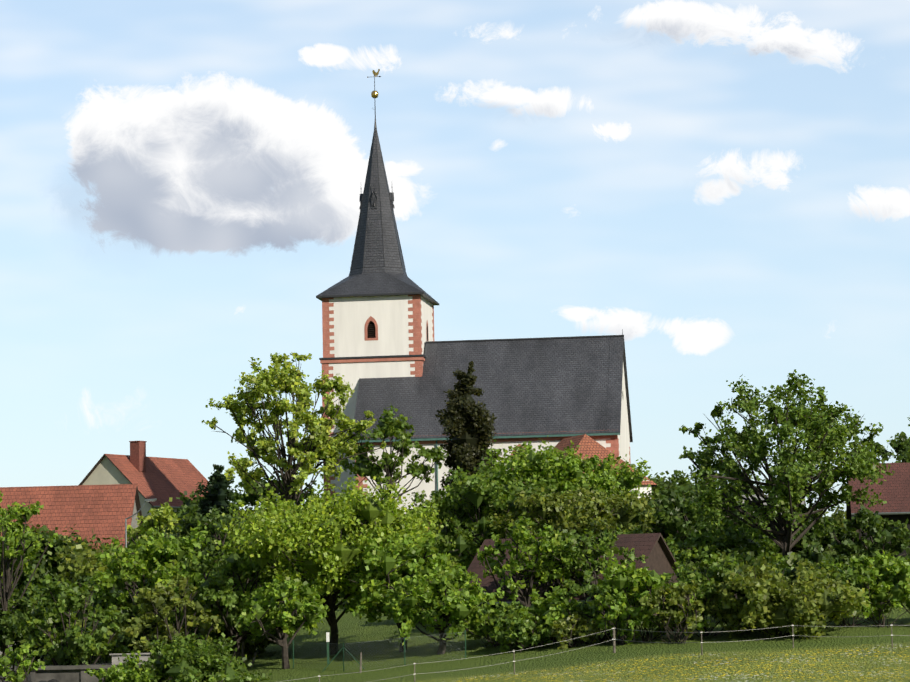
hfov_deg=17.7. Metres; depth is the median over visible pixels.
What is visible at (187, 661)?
bush
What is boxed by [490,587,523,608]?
bush
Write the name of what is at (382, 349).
church
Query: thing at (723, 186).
sky
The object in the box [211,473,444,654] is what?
linden tree
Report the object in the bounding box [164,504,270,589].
tree
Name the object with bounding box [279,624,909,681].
paddock fence
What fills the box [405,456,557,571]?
orchard tree
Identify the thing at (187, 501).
tree
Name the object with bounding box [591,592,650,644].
shrub
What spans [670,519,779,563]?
tree
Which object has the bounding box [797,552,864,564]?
bush
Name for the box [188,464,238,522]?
conifer tree
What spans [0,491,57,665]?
tree
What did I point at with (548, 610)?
shrub
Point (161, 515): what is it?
chestnut tree
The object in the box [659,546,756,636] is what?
shrub
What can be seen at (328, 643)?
chain link fence
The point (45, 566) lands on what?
bush
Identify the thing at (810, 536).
bush
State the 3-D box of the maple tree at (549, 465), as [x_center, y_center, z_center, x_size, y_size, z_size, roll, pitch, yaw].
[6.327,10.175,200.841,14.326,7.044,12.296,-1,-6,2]
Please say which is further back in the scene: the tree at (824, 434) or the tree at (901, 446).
the tree at (901, 446)
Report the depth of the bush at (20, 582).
191.28 m
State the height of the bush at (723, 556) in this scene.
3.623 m
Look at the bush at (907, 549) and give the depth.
158.07 m
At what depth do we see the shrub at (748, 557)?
140.50 m
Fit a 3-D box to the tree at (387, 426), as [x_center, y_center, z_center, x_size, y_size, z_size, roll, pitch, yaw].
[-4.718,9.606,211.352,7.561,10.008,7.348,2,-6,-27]
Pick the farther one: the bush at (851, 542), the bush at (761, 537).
the bush at (761, 537)
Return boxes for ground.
[0,548,909,681]
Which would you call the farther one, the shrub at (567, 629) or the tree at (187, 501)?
the tree at (187, 501)
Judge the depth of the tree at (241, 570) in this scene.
143.46 m
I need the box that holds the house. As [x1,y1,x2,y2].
[79,441,208,519]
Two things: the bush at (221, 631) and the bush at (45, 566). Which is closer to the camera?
the bush at (221, 631)
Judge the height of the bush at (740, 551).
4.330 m
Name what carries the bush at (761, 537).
on the ground
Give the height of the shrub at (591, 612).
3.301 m
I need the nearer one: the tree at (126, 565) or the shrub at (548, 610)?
the shrub at (548, 610)
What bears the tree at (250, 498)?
on the ground
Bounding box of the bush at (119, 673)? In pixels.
[84,650,153,681]
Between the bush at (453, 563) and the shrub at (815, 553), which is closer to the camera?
the shrub at (815, 553)
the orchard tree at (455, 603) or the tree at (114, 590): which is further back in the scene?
the tree at (114, 590)
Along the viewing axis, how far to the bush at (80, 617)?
150.30 m
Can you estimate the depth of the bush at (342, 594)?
175.67 m
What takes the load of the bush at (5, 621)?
on the ground
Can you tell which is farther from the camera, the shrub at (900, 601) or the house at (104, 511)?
the house at (104, 511)
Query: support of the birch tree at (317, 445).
on the ground
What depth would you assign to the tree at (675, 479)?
226.82 m
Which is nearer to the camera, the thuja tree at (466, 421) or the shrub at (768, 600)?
the shrub at (768, 600)
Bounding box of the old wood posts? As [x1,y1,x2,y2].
[241,640,361,672]
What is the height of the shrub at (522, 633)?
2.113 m
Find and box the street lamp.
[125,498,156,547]
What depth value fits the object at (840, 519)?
190.44 m
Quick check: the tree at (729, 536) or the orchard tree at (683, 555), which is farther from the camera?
the tree at (729, 536)
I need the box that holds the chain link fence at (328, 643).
[292,630,465,671]
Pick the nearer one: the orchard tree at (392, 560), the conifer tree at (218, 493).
the orchard tree at (392, 560)
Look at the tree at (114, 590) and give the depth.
158.75 m
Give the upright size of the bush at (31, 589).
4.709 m
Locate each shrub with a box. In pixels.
[452,601,543,647]
[488,613,552,653]
[515,585,587,641]
[548,607,600,649]
[551,573,641,640]
[588,552,714,641]
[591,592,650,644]
[639,579,704,643]
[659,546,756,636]
[701,552,870,639]
[714,551,783,593]
[782,541,849,617]
[816,554,898,625]
[821,550,909,627]
[893,552,909,613]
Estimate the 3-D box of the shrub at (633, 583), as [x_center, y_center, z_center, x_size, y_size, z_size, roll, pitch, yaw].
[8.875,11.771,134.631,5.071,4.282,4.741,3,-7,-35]
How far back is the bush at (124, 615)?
148.94 m
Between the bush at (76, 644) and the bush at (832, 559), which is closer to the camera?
the bush at (76, 644)
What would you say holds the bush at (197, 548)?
on the ground
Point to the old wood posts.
(243, 652)
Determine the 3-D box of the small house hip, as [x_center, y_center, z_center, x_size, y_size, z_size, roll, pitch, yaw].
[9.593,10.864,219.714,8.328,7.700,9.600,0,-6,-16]
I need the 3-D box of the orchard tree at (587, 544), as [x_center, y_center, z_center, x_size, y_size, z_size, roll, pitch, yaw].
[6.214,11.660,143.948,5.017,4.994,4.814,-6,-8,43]
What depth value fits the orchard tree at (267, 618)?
139.09 m
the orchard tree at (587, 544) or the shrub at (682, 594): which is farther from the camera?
the orchard tree at (587, 544)
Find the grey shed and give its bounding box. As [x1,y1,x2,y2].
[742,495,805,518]
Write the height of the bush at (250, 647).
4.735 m
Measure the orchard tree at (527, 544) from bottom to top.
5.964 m
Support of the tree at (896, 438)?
on the ground
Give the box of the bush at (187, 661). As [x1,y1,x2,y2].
[118,633,271,681]
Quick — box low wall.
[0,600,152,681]
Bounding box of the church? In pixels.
[316,69,632,529]
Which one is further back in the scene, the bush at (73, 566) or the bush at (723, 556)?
the bush at (73, 566)
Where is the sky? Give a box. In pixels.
[0,0,909,518]
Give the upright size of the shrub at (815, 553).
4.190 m
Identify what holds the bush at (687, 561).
on the ground
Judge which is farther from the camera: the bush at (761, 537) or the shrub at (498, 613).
the bush at (761, 537)
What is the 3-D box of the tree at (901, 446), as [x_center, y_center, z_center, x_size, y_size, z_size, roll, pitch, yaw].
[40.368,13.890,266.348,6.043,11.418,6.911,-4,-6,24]
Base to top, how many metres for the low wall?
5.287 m
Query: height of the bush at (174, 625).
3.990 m
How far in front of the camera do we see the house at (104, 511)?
197.50 m
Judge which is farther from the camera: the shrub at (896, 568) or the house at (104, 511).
the house at (104, 511)
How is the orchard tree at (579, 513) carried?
on the ground
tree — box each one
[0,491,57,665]
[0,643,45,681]
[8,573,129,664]
[73,576,152,597]
[86,521,213,628]
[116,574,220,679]
[127,497,180,564]
[162,545,309,664]
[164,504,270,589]
[169,489,240,527]
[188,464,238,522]
[202,352,385,504]
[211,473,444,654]
[227,466,323,523]
[237,575,329,668]
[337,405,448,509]
[338,530,473,651]
[383,566,503,654]
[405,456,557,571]
[435,361,505,523]
[443,436,652,516]
[476,512,575,606]
[487,485,655,538]
[519,534,602,597]
[538,527,648,598]
[604,526,694,562]
[610,484,758,547]
[650,465,765,509]
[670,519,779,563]
[678,369,894,556]
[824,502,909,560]
[869,431,909,462]
[886,417,909,462]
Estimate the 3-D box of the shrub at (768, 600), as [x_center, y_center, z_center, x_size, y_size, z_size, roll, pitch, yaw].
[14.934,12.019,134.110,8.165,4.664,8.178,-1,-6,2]
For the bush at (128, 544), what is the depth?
191.34 m
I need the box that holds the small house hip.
[523,434,656,498]
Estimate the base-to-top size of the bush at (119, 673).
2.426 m
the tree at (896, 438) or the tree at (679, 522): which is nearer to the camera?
the tree at (679, 522)
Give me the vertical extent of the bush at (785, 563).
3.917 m
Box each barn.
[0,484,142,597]
[459,533,695,622]
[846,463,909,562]
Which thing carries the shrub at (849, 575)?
on the ground
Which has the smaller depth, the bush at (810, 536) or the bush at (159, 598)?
the bush at (159, 598)

